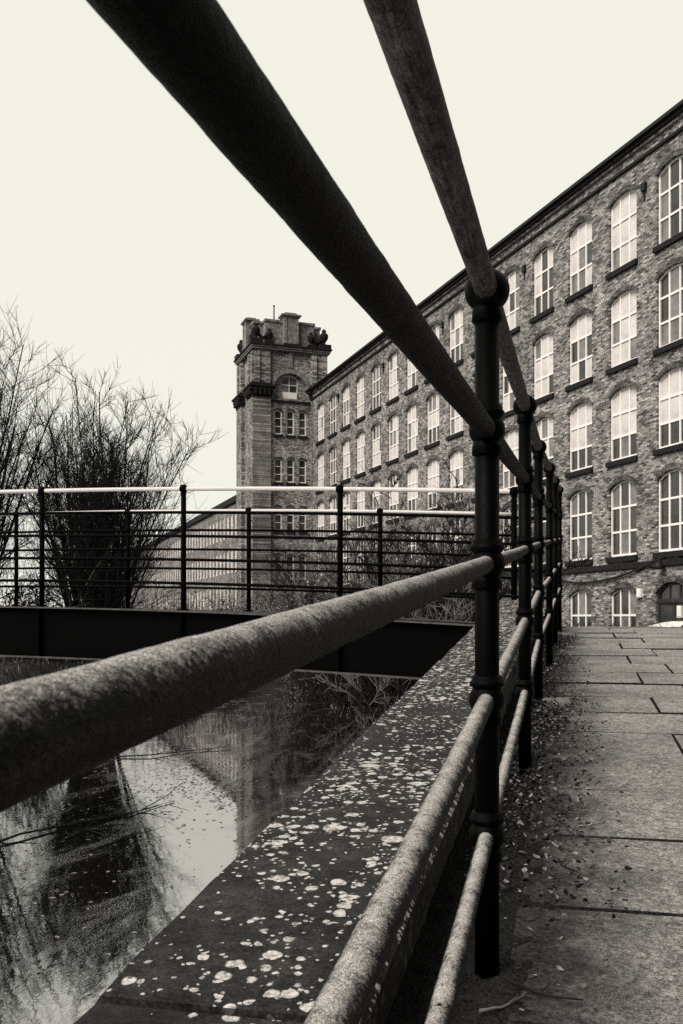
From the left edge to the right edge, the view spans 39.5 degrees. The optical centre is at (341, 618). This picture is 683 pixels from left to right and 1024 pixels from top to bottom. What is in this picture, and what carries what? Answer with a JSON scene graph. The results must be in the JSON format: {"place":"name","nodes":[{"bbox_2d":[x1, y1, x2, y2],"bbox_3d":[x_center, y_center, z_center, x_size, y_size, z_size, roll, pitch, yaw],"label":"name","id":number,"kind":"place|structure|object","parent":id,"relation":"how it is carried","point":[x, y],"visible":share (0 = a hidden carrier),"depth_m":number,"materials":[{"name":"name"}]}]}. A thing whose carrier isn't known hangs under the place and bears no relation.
{"place":"outdoors","nodes":[
{"label":"outdoors","id":0,"kind":"place"},
{"bbox_2d":[0,657,334,685],"bbox_3d":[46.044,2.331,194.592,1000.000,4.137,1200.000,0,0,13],"label":"ground","id":1,"kind":"structure","parent":0,"point":[40,670],"depth_m":32.31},
{"bbox_2d":[0,295,98,598],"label":"bare tree","id":2,"kind":"object","parent":1,"relation":"on","point":[5,461],"visible":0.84,"depth_m":36.32,"materials":[{"name":"black plant"}]},
{"bbox_2d":[0,534,99,664],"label":"bush","id":3,"kind":"object","parent":1,"relation":"on","point":[35,601],"visible":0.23,"depth_m":35.48,"materials":[{"name":"grey plant"}]},
{"bbox_2d":[1,566,146,661],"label":"bush","id":4,"kind":"object","parent":1,"relation":"on","point":[74,606],"visible":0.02,"depth_m":37.22,"materials":[{"name":"grey plant"}]},
{"bbox_2d":[0,347,223,660],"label":"bare tree","id":5,"kind":"object","parent":1,"relation":"on","point":[113,477],"visible":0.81,"depth_m":36.95,"materials":[{"name":"black plant"}]},
{"bbox_2d":[125,566,216,609],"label":"bush","id":6,"kind":"object","parent":1,"relation":"on","point":[172,605],"visible":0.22,"depth_m":51.83,"materials":[{"name":"grey plant"}]},
{"bbox_2d":[165,576,259,610],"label":"bush","id":7,"kind":"object","parent":1,"relation":"on","point":[221,603],"visible":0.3,"depth_m":64.28,"materials":[{"name":"grey plant"}]},
{"bbox_2d":[201,571,297,612],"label":"bush","id":8,"kind":"object","parent":1,"relation":"on","point":[256,606],"visible":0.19,"depth_m":65.08,"materials":[{"name":"grey plant"}]},
{"bbox_2d":[0,484,545,679],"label":"footbridge","id":9,"kind":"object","parent":1,"relation":"on","point":[409,648],"visible":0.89,"depth_m":10.83,"materials":[{"name":"painted metal"},{"name":"black paint"},{"name":"white paint"}]},
{"bbox_2d":[251,568,347,612],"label":"bush","id":10,"kind":"object","parent":1,"relation":"on","point":[271,603],"visible":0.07,"depth_m":64.21,"materials":[{"name":"grey plant"}]},
{"bbox_2d":[74,594,533,1023],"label":"canal wall","id":11,"kind":"structure","parent":1,"relation":"on","point":[259,929],"depth_m":1.76,"materials":[{"name":"stone"}]},
{"bbox_2d":[259,540,369,612],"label":"shrub","id":12,"kind":"object","parent":1,"relation":"on","point":[303,583],"visible":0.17,"depth_m":55.36,"materials":[{"name":"grey plant"}]},
{"bbox_2d":[0,614,672,685],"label":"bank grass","id":13,"kind":"structure","parent":1,"relation":"on","point":[26,661],"depth_m":31.95,"materials":[{"name":"grey plant"}]},
{"bbox_2d":[265,557,411,702],"bbox_3d":[0.208,0.785,39.884,8.812,7.512,9.869,0,0,-16],"label":"bush","id":14,"kind":"object","parent":1,"relation":"on","point":[300,687],"visible":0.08,"depth_m":38.65,"materials":[{"name":"grey plant"}]},
{"bbox_2d":[263,518,449,706],"bbox_3d":[1.036,0.350,36.888,9.275,8.105,10.128,0,0,0],"label":"shrub","id":15,"kind":"object","parent":1,"relation":"on","point":[324,688],"visible":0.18,"depth_m":36.09,"materials":[{"name":"grey plant"}]},
{"bbox_2d":[262,519,467,705],"bbox_3d":[1.722,0.070,36.984,9.125,7.976,8.354,0,0,0],"label":"bush","id":16,"kind":"object","parent":1,"relation":"on","point":[364,691],"visible":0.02,"depth_m":36.04,"materials":[{"name":"grey plant"}]},
{"bbox_2d":[346,678,397,734],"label":"shrub","id":17,"kind":"object","parent":1,"relation":"on","point":[360,714],"visible":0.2,"depth_m":15.34,"materials":[{"name":"grey plant"}]},
{"bbox_2d":[328,521,456,706],"bbox_3d":[2.149,0.327,36.347,5.732,7.856,6.216,0,0,-40],"label":"bare tree","id":18,"kind":"object","parent":1,"relation":"on","point":[389,687],"visible":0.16,"depth_m":35.74,"materials":[{"name":"grey plant"}]},
{"bbox_2d":[254,469,568,710],"bbox_3d":[2.506,-0.697,34.987,9.916,9.050,9.661,0,0,33],"label":"shrub","id":19,"kind":"object","parent":1,"relation":"on","point":[416,612],"visible":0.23,"depth_m":33.46,"materials":[{"name":"grey plant"}]},
{"bbox_2d":[343,462,533,680],"bbox_3d":[3.809,-1.318,36.150,8.036,9.650,9.478,0,0,0],"label":"bush","id":20,"kind":"object","parent":1,"relation":"on","point":[434,538],"visible":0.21,"depth_m":34.82,"materials":[{"name":"grey plant"}]},
{"bbox_2d":[308,452,594,682],"bbox_3d":[3.789,-1.672,35.237,9.993,9.203,8.054,0,0,0],"label":"shrub","id":21,"kind":"object","parent":1,"relation":"on","point":[451,548],"visible":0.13,"depth_m":33.77,"materials":[{"name":"grey plant"}]},
{"bbox_2d":[344,504,567,698],"bbox_3d":[4.221,-0.757,38.214,9.089,8.723,7.830,0,0,0],"label":"bush","id":22,"kind":"object","parent":1,"relation":"on","point":[412,571],"depth_m":37.47,"materials":[{"name":"grey plant"}]},
{"bbox_2d":[357,509,583,621],"bbox_3d":[4.879,-0.604,36.499,8.906,7.476,9.279,0,0,0],"label":"bush","id":23,"kind":"object","parent":1,"relation":"on","point":[503,571],"visible":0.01,"depth_m":35.29,"materials":[{"name":"grey plant"}]},
{"bbox_2d":[307,99,682,626],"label":"mill building","id":24,"kind":"structure","parent":1,"relation":"on","point":[589,265],"depth_m":41.99,"materials":[{"name":"brick"}]},
{"bbox_2d":[315,454,323,493],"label":"window","id":25,"kind":"structure","parent":24,"relation":"in","point":[321,458],"depth_m":77.58,"materials":[{"name":"glass"}]},
{"bbox_2d":[315,502,323,541],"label":"window","id":26,"kind":"structure","parent":24,"relation":"in","point":[321,506],"depth_m":77.58,"materials":[{"name":"glass"}]},
{"bbox_2d":[315,403,324,445],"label":"window","id":27,"kind":"structure","parent":24,"relation":"in","point":[321,439],"depth_m":77.58,"materials":[{"name":"glass"}]},
{"bbox_2d":[327,395,336,438],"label":"window","id":28,"kind":"structure","parent":24,"relation":"in","point":[333,402],"depth_m":74.68,"materials":[{"name":"white glass"}]},
{"bbox_2d":[327,497,336,536],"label":"window","id":29,"kind":"structure","parent":24,"relation":"in","point":[333,503],"depth_m":74.68,"materials":[{"name":"glass"}]},
{"bbox_2d":[328,447,336,486],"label":"window","id":30,"kind":"structure","parent":24,"relation":"in","point":[333,454],"depth_m":74.68,"materials":[{"name":"glass"}]},
{"bbox_2d":[340,386,350,431],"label":"window","id":31,"kind":"structure","parent":24,"relation":"in","point":[346,394],"depth_m":71.73,"materials":[{"name":"white glass"}]},
{"bbox_2d":[340,440,350,483],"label":"window","id":32,"kind":"structure","parent":24,"relation":"in","point":[346,447],"depth_m":71.73,"materials":[{"name":"white glass"}]},
{"bbox_2d":[343,492,349,534],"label":"window","id":33,"kind":"structure","parent":24,"relation":"in","point":[346,498],"depth_m":71.73,"materials":[{"name":"glass"}]},
{"bbox_2d":[343,544,349,585],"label":"window","id":34,"kind":"structure","parent":24,"relation":"in","point":[345,547],"depth_m":71.73,"materials":[{"name":"glass"}]},
{"bbox_2d":[354,376,364,423],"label":"window","id":35,"kind":"structure","parent":24,"relation":"in","point":[361,382],"depth_m":68.71,"materials":[{"name":"white glass"}]},
{"bbox_2d":[354,432,364,478],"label":"window","id":36,"kind":"structure","parent":24,"relation":"in","point":[361,438],"depth_m":68.71,"materials":[{"name":"white glass"}]},
{"bbox_2d":[354,491,364,529],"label":"window","id":37,"kind":"structure","parent":24,"relation":"in","point":[360,494],"depth_m":68.71,"materials":[{"name":"glass"}]},
{"bbox_2d":[357,541,364,583],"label":"window","id":38,"kind":"structure","parent":24,"relation":"in","point":[362,557],"depth_m":68.78,"materials":[{"name":"glass"}]},
{"bbox_2d":[369,365,380,414],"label":"window","id":39,"kind":"structure","parent":24,"relation":"in","point":[377,370],"depth_m":65.71,"materials":[{"name":"grey glass"}]},
{"bbox_2d":[369,424,380,471],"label":"window","id":40,"kind":"structure","parent":24,"relation":"in","point":[377,429],"depth_m":65.71,"materials":[{"name":"white glass"}]},
{"bbox_2d":[369,481,380,527],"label":"window","id":41,"kind":"structure","parent":24,"relation":"in","point":[377,484],"depth_m":65.86,"materials":[{"name":"glass"}]},
{"bbox_2d":[386,352,398,405],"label":"window","id":42,"kind":"structure","parent":24,"relation":"in","point":[394,360],"depth_m":62.79,"materials":[{"name":"white glass"}]},
{"bbox_2d":[386,414,398,465],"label":"window","id":43,"kind":"structure","parent":24,"relation":"in","point":[394,421],"depth_m":62.79,"materials":[{"name":"white glass"}]},
{"bbox_2d":[386,474,398,523],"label":"window","id":44,"kind":"structure","parent":24,"relation":"in","point":[394,496],"depth_m":62.79,"materials":[{"name":"glass"}]},
{"bbox_2d":[404,467,417,518],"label":"window","id":45,"kind":"structure","parent":24,"relation":"in","point":[413,472],"depth_m":59.82,"materials":[{"name":"white glass"}]},
{"bbox_2d":[404,360,418,395],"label":"window","id":46,"kind":"structure","parent":24,"relation":"in","point":[413,385],"depth_m":59.98,"materials":[{"name":"white glass"}]},
{"bbox_2d":[404,404,418,457],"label":"window","id":47,"kind":"structure","parent":24,"relation":"in","point":[413,449],"depth_m":59.82,"materials":[{"name":"white glass"}]},
{"bbox_2d":[408,529,417,576],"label":"window","id":48,"kind":"structure","parent":24,"relation":"in","point":[412,548],"depth_m":59.82,"materials":[{"name":"glass"}]},
{"bbox_2d":[424,325,438,383],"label":"window","id":49,"kind":"structure","parent":24,"relation":"in","point":[435,328],"depth_m":56.67,"materials":[{"name":"glass"}]},
{"bbox_2d":[424,393,439,449],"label":"window","id":50,"kind":"structure","parent":24,"relation":"in","point":[433,402],"depth_m":56.98,"materials":[{"name":"white glass"}]},
{"bbox_2d":[425,459,439,510],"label":"window","id":51,"kind":"structure","parent":24,"relation":"in","point":[433,467],"depth_m":56.98,"materials":[{"name":"white glass"}]},
{"bbox_2d":[428,524,438,571],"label":"window","id":52,"kind":"structure","parent":24,"relation":"in","point":[437,538],"depth_m":56.85,"materials":[{"name":"glass"}]},
{"bbox_2d":[446,405,463,440],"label":"window","id":53,"kind":"structure","parent":24,"relation":"in","point":[456,421],"depth_m":54.09,"materials":[{"name":"white glass"}]},
{"bbox_2d":[446,450,463,508],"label":"window","id":54,"kind":"structure","parent":24,"relation":"in","point":[456,461],"depth_m":53.93,"materials":[{"name":"white glass"}]},
{"bbox_2d":[450,519,462,560],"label":"window","id":55,"kind":"structure","parent":24,"relation":"in","point":[460,522],"depth_m":53.92,"materials":[{"name":"glass"}]},
{"bbox_2d":[450,308,463,365],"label":"window","id":56,"kind":"structure","parent":24,"relation":"in","point":[456,320],"depth_m":53.92,"materials":[{"name":"white glass"}]},
{"bbox_2d":[499,429,517,494],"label":"window","id":57,"kind":"structure","parent":24,"relation":"in","point":[511,437],"depth_m":48.18,"materials":[{"name":"white glass"}]},
{"bbox_2d":[501,351,518,418],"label":"window","id":58,"kind":"structure","parent":24,"relation":"in","point":[508,396],"depth_m":48.38,"materials":[{"name":"white glass"}]},
{"bbox_2d":[503,507,517,568],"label":"window","id":59,"kind":"structure","parent":24,"relation":"in","point":[508,509],"depth_m":48.39,"materials":[{"name":"glass"}]},
{"bbox_2d":[503,270,519,334],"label":"window","id":60,"kind":"structure","parent":24,"relation":"in","point":[511,307],"depth_m":47.90,"materials":[{"name":"white glass"}]},
{"bbox_2d":[532,506,545,569],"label":"window","id":61,"kind":"structure","parent":24,"relation":"in","point":[544,524],"depth_m":45.12,"materials":[{"name":"white paint"}]},
{"bbox_2d":[529,247,553,323],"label":"window","id":62,"kind":"structure","parent":24,"relation":"in","point":[544,306],"depth_m":45.12,"materials":[{"name":"white glass"}]},
{"bbox_2d":[535,333,553,403],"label":"window","id":63,"kind":"structure","parent":24,"relation":"in","point":[544,346],"depth_m":45.12,"materials":[{"name":"white glass"}]},
{"bbox_2d":[536,417,552,483],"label":"window","id":64,"kind":"structure","parent":24,"relation":"in","point":[545,425],"depth_m":44.87,"materials":[{"name":"white glass"}]},
{"bbox_2d":[565,220,592,303],"bbox_3d":[10.571,-15.890,42.037,0.310,3.260,2.040,0,0,-19],"label":"window","id":65,"kind":"structure","parent":24,"relation":"in","point":[581,238],"depth_m":42.19,"materials":[{"name":"white glass"}]},
{"bbox_2d":[565,313,592,391],"bbox_3d":[10.571,-11.860,42.037,0.310,3.200,2.040,0,0,-19],"label":"window","id":66,"kind":"structure","parent":24,"relation":"in","point":[581,328],"depth_m":42.19,"materials":[{"name":"white glass"}]},
{"bbox_2d":[565,403,592,477],"bbox_3d":[10.571,-7.950,42.037,0.310,3.180,2.040,0,0,-19],"label":"window","id":67,"kind":"structure","parent":24,"relation":"in","point":[580,416],"depth_m":42.19,"materials":[{"name":"white glass"}]},
{"bbox_2d":[565,490,592,566],"bbox_3d":[10.571,-4.030,42.037,0.310,3.340,2.040,0,0,-19],"label":"window","id":68,"kind":"structure","parent":24,"relation":"in","point":[581,502],"depth_m":42.19,"materials":[{"name":"grey glass"}]},
{"bbox_2d":[571,590,590,626],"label":"window","id":69,"kind":"structure","parent":24,"relation":"in","point":[580,600],"depth_m":42.19,"materials":[{"name":"grey glass"}]},
{"bbox_2d":[605,190,637,280],"bbox_3d":[11.593,-15.890,39.099,0.310,3.260,2.040,0,0,-19],"label":"window","id":70,"kind":"structure","parent":24,"relation":"in","point":[624,212],"depth_m":39.23,"materials":[{"name":"white glass"}]},
{"bbox_2d":[605,290,637,375],"bbox_3d":[11.593,-11.860,39.099,0.310,3.200,2.040,0,0,-19],"label":"window","id":71,"kind":"structure","parent":24,"relation":"in","point":[624,309],"depth_m":39.23,"materials":[{"name":"white glass"}]},
{"bbox_2d":[605,386,637,467],"bbox_3d":[11.593,-7.950,39.099,0.310,3.180,2.040,0,0,-19],"label":"window","id":72,"kind":"structure","parent":24,"relation":"in","point":[624,402],"depth_m":39.23,"materials":[{"name":"white glass"}]},
{"bbox_2d":[605,480,637,562],"bbox_3d":[11.593,-4.030,39.099,0.310,3.340,2.040,0,0,-19],"label":"window","id":73,"kind":"structure","parent":24,"relation":"in","point":[624,495],"depth_m":39.23,"materials":[{"name":"white glass"}]},
{"bbox_2d":[612,588,635,626],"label":"window","id":74,"kind":"structure","parent":24,"relation":"in","point":[624,599],"depth_m":39.23,"materials":[{"name":"grey glass"}]},
{"bbox_2d":[652,155,682,253],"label":"window","id":75,"kind":"structure","parent":24,"relation":"in","point":[671,178],"depth_m":36.43,"materials":[{"name":"white glass"}]},
{"bbox_2d":[652,263,682,355],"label":"window","id":76,"kind":"structure","parent":24,"relation":"in","point":[671,283],"depth_m":36.43,"materials":[{"name":"glass"}]},
{"bbox_2d":[652,367,682,455],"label":"window","id":77,"kind":"structure","parent":24,"relation":"in","point":[671,384],"depth_m":36.43,"materials":[{"name":"white glass"}]},
{"bbox_2d":[652,469,682,558],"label":"window","id":78,"kind":"structure","parent":24,"relation":"in","point":[670,484],"depth_m":36.43,"materials":[{"name":"white glass"}]},
{"bbox_2d":[658,582,682,621],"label":"door","id":79,"kind":"structure","parent":24,"relation":"in","point":[670,596],"depth_m":36.45,"materials":[{"name":"paint"}]},
{"bbox_2d":[642,621,682,626],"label":"parked car","id":80,"kind":"object","parent":1,"relation":"on","point":[673,623],"visible":0.06,"depth_m":24.81,"materials":[{"name":"white paint"}]},
{"bbox_2d":[108,495,235,610],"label":"mill wing","id":81,"kind":"structure","parent":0,"point":[216,521],"depth_m":125.15,"materials":[{"name":"grey brick"}]},
{"bbox_2d":[231,515,232,534],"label":"window","id":82,"kind":"structure","parent":81,"relation":"in","point":[231,515],"depth_m":108.75,"materials":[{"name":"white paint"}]},
{"bbox_2d":[0,678,401,1023],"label":"canal water","id":83,"kind":"structure","parent":0,"point":[296,743],"depth_m":14.41,"materials":[{"name":"grey liquid"}]},
{"bbox_2d":[0,780,187,846],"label":"fallen branch","id":84,"kind":"object","parent":83,"relation":"on","point":[42,829],"visible":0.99,"depth_m":15.20,"materials":[{"name":"black wood"}]},
{"bbox_2d":[59,802,163,841],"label":"fallen branch","id":85,"kind":"object","parent":83,"relation":"on","point":[74,833],"visible":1,"depth_m":14.43,"materials":[{"name":"wood"}]},
{"bbox_2d":[0,722,280,974],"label":"floating leaves","id":86,"kind":"object","parent":83,"relation":"on","point":[207,767],"visible":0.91,"depth_m":18.04,"materials":[{"name":"grey plant"}]},
{"bbox_2d":[114,743,231,757],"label":"fallen branch","id":87,"kind":"object","parent":83,"relation":"on","point":[166,753],"visible":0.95,"depth_m":22.93,"materials":[{"name":"wood"}]},
{"bbox_2d":[231,305,331,611],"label":"mill tower","id":88,"kind":"structure","parent":0,"point":[281,364],"depth_m":78.92,"materials":[{"name":"brick"}]},
{"bbox_2d":[273,507,282,532],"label":"window","id":89,"kind":"structure","parent":88,"relation":"in","point":[278,518],"depth_m":78.79,"materials":[{"name":"glass"}]},
{"bbox_2d":[273,458,282,484],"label":"window","id":90,"kind":"structure","parent":88,"relation":"in","point":[278,462],"depth_m":78.78,"materials":[{"name":"glass"}]},
{"bbox_2d":[273,410,282,436],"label":"window","id":91,"kind":"structure","parent":88,"relation":"in","point":[278,414],"depth_m":78.78,"materials":[{"name":"glass"}]},
{"bbox_2d":[275,555,282,580],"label":"window","id":92,"kind":"structure","parent":88,"relation":"in","point":[277,558],"depth_m":78.78,"materials":[{"name":"glass"}]},
{"bbox_2d":[281,376,296,393],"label":"window","id":93,"kind":"structure","parent":88,"relation":"in","point":[288,383],"depth_m":79.36,"materials":[{"name":"glass"}]},
{"bbox_2d":[286,507,295,533],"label":"window","id":94,"kind":"structure","parent":88,"relation":"in","point":[290,518],"depth_m":79.13,"materials":[{"name":"glass"}]},
{"bbox_2d":[286,459,295,485],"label":"window","id":95,"kind":"structure","parent":88,"relation":"in","point":[290,463],"depth_m":79.13,"materials":[{"name":"glass"}]},
{"bbox_2d":[286,411,295,437],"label":"window","id":96,"kind":"structure","parent":88,"relation":"in","point":[290,415],"depth_m":79.13,"materials":[{"name":"glass"}]},
{"bbox_2d":[287,555,295,581],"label":"window","id":97,"kind":"structure","parent":88,"relation":"in","point":[291,557],"depth_m":79.17,"materials":[{"name":"glass"}]},
{"bbox_2d":[298,556,305,581],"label":"window","id":98,"kind":"structure","parent":88,"relation":"in","point":[301,558],"depth_m":79.48,"materials":[{"name":"glass"}]},
{"bbox_2d":[298,508,307,533],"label":"window","id":99,"kind":"structure","parent":88,"relation":"in","point":[302,518],"depth_m":79.48,"materials":[{"name":"glass"}]},
{"bbox_2d":[298,460,307,485],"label":"window","id":100,"kind":"structure","parent":88,"relation":"in","point":[302,464],"depth_m":79.48,"materials":[{"name":"glass"}]},
{"bbox_2d":[298,412,307,438],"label":"window","id":101,"kind":"structure","parent":88,"relation":"in","point":[302,416],"depth_m":79.48,"materials":[{"name":"glass"}]},
{"bbox_2d":[0,0,682,606],"label":"sky","id":102,"kind":"structure","parent":0,"point":[128,237],"materials":[{"name":"white"}]},
{"bbox_2d":[385,626,642,1023],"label":"soil","id":103,"kind":"structure","parent":0,"point":[412,1000],"depth_m":1.99,"materials":[{"name":"black soil"}]},
{"bbox_2d":[0,0,563,1023],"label":"pipe railing","id":104,"kind":"object","parent":103,"relation":"on","point":[210,76],"visible":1,"depth_m":0.71,"materials":[{"name":"black metal"}]},
{"bbox_2d":[479,992,526,1012],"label":"twig","id":105,"kind":"object","parent":103,"relation":"on","point":[488,1009],"visible":1,"depth_m":1.65,"materials":[{"name":"wood"}]},
{"bbox_2d":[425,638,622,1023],"bbox_3d":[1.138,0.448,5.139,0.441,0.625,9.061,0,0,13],"label":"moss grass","id":106,"kind":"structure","parent":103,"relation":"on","point":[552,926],"depth_m":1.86,"materials":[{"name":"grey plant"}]},
{"bbox_2d":[558,633,574,636],"bbox_3d":[2.168,0.177,9.300,0.240,0.085,0.180,0,0,13],"label":"stone sett","id":107,"kind":"object","parent":103,"relation":"on","point":[569,634],"visible":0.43,"depth_m":9.21,"materials":[{"name":"stone"}]},
{"bbox_2d":[507,627,682,1023],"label":"pavement","id":108,"kind":"structure","parent":0,"point":[635,976],"depth_m":2.58,"materials":[{"name":"stone"}]},
{"bbox_2d":[503,976,582,1000],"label":"twig","id":109,"kind":"object","parent":108,"relation":"on","point":[528,988],"visible":1,"depth_m":1.72,"materials":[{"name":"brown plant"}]},
{"bbox_2d":[542,697,570,707],"bbox_3d":[1.140,0.464,5.050,0.160,0.085,0.180,0,0,13],"label":"stone sett","id":110,"kind":"object","parent":108,"relation":"part of","point":[563,700],"visible":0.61,"depth_m":4.97,"materials":[{"name":"stone"}]},
{"bbox_2d":[447,631,678,1016],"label":"leaf litter","id":111,"kind":"object","parent":108,"relation":"on","point":[509,881],"visible":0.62,"depth_m":3.11,"materials":[{"name":"plant"}]},
{"bbox_2d":[558,859,573,869],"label":"twig","id":112,"kind":"object","parent":108,"relation":"on","point":[562,865],"visible":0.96,"depth_m":2.40,"materials":[{"name":"wood"}]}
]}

